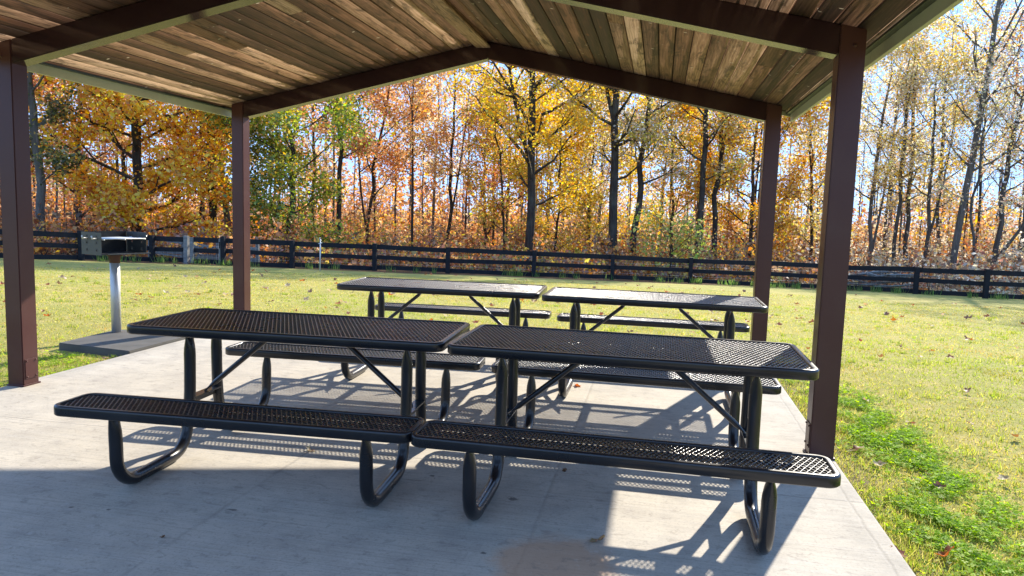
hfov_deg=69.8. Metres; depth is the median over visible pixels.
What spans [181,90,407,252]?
autumn tree
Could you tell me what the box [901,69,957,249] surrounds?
autumn tree
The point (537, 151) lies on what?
autumn tree
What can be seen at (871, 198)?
autumn tree
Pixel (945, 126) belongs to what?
autumn tree
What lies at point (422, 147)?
autumn tree
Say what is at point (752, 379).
picnic table
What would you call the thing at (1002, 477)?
fallen leaf
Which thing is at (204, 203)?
autumn tree
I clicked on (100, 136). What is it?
autumn tree
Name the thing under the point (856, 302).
ground
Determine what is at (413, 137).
autumn tree
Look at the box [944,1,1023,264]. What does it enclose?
autumn tree
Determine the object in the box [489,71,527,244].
autumn tree
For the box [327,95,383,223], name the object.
autumn tree
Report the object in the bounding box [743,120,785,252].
autumn tree
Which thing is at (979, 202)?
autumn tree
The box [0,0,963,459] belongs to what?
picnic shelter
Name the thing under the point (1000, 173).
autumn tree
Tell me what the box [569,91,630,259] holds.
autumn tree
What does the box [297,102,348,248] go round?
autumn tree
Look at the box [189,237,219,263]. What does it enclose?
wooden gate
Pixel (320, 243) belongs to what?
metal stake
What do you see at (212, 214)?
autumn tree
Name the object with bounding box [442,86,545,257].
autumn tree
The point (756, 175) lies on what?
autumn tree
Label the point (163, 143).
autumn tree
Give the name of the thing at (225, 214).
autumn tree
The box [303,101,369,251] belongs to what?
autumn tree
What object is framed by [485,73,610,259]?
autumn tree
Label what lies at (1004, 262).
undergrowth
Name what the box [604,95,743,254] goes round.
autumn tree
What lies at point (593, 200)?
autumn tree
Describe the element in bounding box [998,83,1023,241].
autumn tree
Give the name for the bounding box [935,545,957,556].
fallen leaf
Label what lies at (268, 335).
picnic table
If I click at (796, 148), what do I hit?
autumn tree
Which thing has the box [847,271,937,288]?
branch pile
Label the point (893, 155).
autumn tree
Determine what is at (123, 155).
autumn tree
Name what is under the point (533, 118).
autumn tree
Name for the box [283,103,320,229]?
autumn tree
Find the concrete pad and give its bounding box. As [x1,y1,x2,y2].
[59,330,184,356]
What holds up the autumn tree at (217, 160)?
on the ground at (856, 302)
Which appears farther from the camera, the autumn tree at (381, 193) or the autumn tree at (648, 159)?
the autumn tree at (648, 159)
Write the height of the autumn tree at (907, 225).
19.076 m
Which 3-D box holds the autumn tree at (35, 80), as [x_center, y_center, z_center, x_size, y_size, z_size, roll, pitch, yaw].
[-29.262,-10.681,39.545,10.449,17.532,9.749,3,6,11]
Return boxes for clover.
[0,331,1023,575]
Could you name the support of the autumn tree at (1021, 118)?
on the ground at (856, 302)
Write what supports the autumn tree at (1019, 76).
on the ground at (856, 302)
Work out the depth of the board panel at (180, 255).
31.14 m
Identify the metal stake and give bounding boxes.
[318,239,321,270]
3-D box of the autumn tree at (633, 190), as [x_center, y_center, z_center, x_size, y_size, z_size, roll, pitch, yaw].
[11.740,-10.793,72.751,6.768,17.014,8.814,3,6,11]
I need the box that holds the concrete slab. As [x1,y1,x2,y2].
[0,338,915,575]
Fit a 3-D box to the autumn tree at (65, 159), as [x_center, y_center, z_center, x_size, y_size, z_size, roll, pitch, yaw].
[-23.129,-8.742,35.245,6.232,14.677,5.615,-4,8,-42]
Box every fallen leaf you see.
[590,535,604,541]
[849,445,863,450]
[869,460,885,465]
[890,545,909,557]
[933,481,945,489]
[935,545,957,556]
[997,474,1008,479]
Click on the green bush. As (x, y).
(688, 228)
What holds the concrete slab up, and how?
on the ground at (856, 302)
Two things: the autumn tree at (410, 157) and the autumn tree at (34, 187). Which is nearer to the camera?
the autumn tree at (34, 187)
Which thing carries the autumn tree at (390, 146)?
on the ground at (856, 302)
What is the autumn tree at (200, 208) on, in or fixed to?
on the ground at (856, 302)
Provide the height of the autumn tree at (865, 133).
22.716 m
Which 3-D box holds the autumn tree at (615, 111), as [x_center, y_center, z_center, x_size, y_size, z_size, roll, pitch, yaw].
[5.402,-10.767,44.782,10.351,20.204,13.001,3,6,11]
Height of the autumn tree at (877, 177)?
17.645 m
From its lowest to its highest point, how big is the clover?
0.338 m
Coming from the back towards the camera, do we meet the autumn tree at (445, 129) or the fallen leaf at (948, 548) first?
the autumn tree at (445, 129)
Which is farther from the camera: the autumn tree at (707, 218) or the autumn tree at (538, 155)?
the autumn tree at (538, 155)
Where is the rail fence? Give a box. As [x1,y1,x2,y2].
[0,229,1023,298]
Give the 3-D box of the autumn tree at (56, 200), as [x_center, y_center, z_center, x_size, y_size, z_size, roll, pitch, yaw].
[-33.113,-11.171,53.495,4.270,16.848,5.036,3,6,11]
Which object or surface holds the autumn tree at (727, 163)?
on the ground at (856, 302)
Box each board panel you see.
[148,240,182,262]
[194,243,218,259]
[250,244,258,261]
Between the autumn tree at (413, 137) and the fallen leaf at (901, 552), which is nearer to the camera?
the fallen leaf at (901, 552)
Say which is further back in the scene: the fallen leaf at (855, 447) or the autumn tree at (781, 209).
the autumn tree at (781, 209)
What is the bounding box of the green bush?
[617,193,724,276]
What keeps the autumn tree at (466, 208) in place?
on the ground at (856, 302)
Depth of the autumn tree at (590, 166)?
56.86 m
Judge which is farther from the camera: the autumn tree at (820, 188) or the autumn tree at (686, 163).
the autumn tree at (686, 163)
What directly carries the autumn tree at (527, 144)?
on the ground at (856, 302)
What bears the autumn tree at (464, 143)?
on the ground at (856, 302)
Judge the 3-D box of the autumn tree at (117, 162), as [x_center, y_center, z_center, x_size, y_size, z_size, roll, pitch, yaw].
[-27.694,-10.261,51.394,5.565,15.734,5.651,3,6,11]
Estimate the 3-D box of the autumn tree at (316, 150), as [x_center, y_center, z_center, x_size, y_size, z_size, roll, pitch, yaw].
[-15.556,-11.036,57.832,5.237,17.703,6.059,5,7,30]
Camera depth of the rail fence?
31.22 m
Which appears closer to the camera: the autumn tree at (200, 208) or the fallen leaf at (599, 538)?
the fallen leaf at (599, 538)
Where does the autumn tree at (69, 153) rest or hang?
on the ground at (856, 302)
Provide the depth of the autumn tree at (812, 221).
51.90 m
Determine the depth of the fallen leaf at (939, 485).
4.08 m
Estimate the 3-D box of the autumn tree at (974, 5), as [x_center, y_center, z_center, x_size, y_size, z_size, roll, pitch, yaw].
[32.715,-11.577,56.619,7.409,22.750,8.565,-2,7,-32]
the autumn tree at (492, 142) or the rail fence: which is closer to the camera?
the rail fence
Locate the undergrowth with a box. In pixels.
[0,174,1023,294]
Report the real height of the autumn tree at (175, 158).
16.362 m
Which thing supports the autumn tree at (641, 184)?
on the ground at (856, 302)
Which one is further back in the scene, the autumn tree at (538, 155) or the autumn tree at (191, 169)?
the autumn tree at (538, 155)
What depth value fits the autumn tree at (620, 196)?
68.75 m
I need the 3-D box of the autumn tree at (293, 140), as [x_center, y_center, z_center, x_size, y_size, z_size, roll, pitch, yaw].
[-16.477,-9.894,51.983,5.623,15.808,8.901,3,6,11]
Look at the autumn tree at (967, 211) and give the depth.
58.67 m
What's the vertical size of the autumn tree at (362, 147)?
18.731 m
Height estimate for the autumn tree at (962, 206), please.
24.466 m
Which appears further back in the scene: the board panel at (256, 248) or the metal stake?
the board panel at (256, 248)
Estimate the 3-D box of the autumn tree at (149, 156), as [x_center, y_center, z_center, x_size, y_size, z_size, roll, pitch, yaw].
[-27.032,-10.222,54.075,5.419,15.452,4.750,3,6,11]
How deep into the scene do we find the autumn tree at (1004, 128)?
55.06 m
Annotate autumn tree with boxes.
[27,71,97,253]
[27,72,253,237]
[29,75,149,242]
[31,73,63,214]
[32,73,63,105]
[34,74,106,219]
[35,74,89,220]
[36,82,106,216]
[69,82,112,183]
[74,84,150,226]
[87,103,133,184]
[128,102,191,229]
[142,105,195,221]
[146,106,228,224]
[150,103,197,212]
[174,106,266,254]
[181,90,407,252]
[187,121,219,219]
[188,109,249,233]
[194,117,253,224]
[225,116,269,194]
[260,104,324,203]
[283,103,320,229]
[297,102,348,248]
[297,104,357,236]
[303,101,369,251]
[304,84,400,260]
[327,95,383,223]
[335,78,448,259]
[344,84,408,230]
[358,84,418,238]
[361,73,462,262]
[400,82,422,240]
[402,78,450,235]
[408,63,517,256]
[414,70,465,238]
[439,61,639,266]
[442,75,480,224]
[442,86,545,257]
[447,95,496,245]
[449,62,564,249]
[456,97,521,255]
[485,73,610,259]
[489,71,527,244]
[503,101,562,242]
[509,68,685,269]
[511,68,551,241]
[520,89,573,245]
[541,79,658,251]
[545,96,579,251]
[562,80,622,243]
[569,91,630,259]
[588,98,636,206]
[593,90,700,273]
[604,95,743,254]
[609,94,664,254]
[629,94,763,269]
[636,111,686,246]
[639,102,759,256]
[647,109,691,227]
[656,110,709,235]
[657,97,830,260]
[675,109,733,230]
[687,116,749,259]
[706,118,759,265]
[728,121,785,233]
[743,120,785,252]
[757,117,817,254]
[774,56,885,261]
[788,103,828,247]
[789,95,872,218]
[792,105,824,241]
[818,36,953,280]
[828,77,878,200]
[830,8,1014,282]
[858,57,895,235]
[859,19,989,271]
[861,26,1022,267]
[866,58,921,260]
[869,64,920,250]
[878,36,939,271]
[880,0,1009,255]
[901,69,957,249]
[908,0,1023,286]
[916,46,1023,288]
[917,66,977,188]
[939,15,1022,256]
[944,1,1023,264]
[948,51,1022,254]
[963,0,1023,170]
[973,7,1023,250]
[983,78,1019,232]
[984,4,1023,288]
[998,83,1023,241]
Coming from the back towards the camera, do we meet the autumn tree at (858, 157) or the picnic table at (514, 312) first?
the autumn tree at (858, 157)
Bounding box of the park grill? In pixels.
[81,231,150,332]
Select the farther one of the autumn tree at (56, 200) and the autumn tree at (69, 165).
the autumn tree at (69, 165)
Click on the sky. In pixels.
(866, 201)
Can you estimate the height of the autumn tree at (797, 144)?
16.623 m
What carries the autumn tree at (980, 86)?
on the ground at (856, 302)
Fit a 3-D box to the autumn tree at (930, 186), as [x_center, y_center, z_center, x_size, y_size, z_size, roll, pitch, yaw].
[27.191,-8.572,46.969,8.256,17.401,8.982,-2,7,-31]
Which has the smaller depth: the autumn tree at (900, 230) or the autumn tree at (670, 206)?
the autumn tree at (900, 230)
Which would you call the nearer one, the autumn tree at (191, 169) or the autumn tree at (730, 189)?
the autumn tree at (191, 169)
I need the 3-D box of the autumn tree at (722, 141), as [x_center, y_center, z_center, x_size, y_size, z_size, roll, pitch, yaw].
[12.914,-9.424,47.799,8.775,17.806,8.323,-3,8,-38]
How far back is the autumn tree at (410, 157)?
78.83 m
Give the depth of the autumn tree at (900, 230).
56.62 m
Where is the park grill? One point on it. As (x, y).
(112, 245)
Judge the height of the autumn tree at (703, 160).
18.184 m
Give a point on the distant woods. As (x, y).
(417, 192)
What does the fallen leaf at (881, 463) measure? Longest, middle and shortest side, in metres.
0.100 x 0.054 x 0.015 m
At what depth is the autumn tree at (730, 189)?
66.39 m
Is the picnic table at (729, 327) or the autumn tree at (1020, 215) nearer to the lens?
the picnic table at (729, 327)
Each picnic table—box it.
[54,308,484,506]
[337,277,551,380]
[411,324,840,554]
[539,287,773,408]
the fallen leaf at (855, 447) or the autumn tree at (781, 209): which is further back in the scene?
the autumn tree at (781, 209)
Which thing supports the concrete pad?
on the ground at (856, 302)
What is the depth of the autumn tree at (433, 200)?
61.83 m
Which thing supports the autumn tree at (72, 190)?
on the ground at (856, 302)
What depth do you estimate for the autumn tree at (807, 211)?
74.17 m
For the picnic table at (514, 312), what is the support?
on the concrete slab
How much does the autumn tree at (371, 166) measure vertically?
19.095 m
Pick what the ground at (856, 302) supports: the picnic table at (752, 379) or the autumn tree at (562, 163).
the autumn tree at (562, 163)
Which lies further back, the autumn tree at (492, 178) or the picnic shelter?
the autumn tree at (492, 178)
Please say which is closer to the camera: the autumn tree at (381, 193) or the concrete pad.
the concrete pad
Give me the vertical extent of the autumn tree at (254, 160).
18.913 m
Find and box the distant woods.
[0,125,1022,271]
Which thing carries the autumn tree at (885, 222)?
on the ground at (856, 302)
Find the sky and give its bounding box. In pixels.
[29,0,1023,228]
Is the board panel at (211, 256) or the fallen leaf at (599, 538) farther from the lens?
the board panel at (211, 256)
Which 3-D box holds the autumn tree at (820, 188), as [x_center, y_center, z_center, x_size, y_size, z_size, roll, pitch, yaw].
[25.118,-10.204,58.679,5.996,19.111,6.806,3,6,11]
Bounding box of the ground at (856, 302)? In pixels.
[0,202,1023,575]

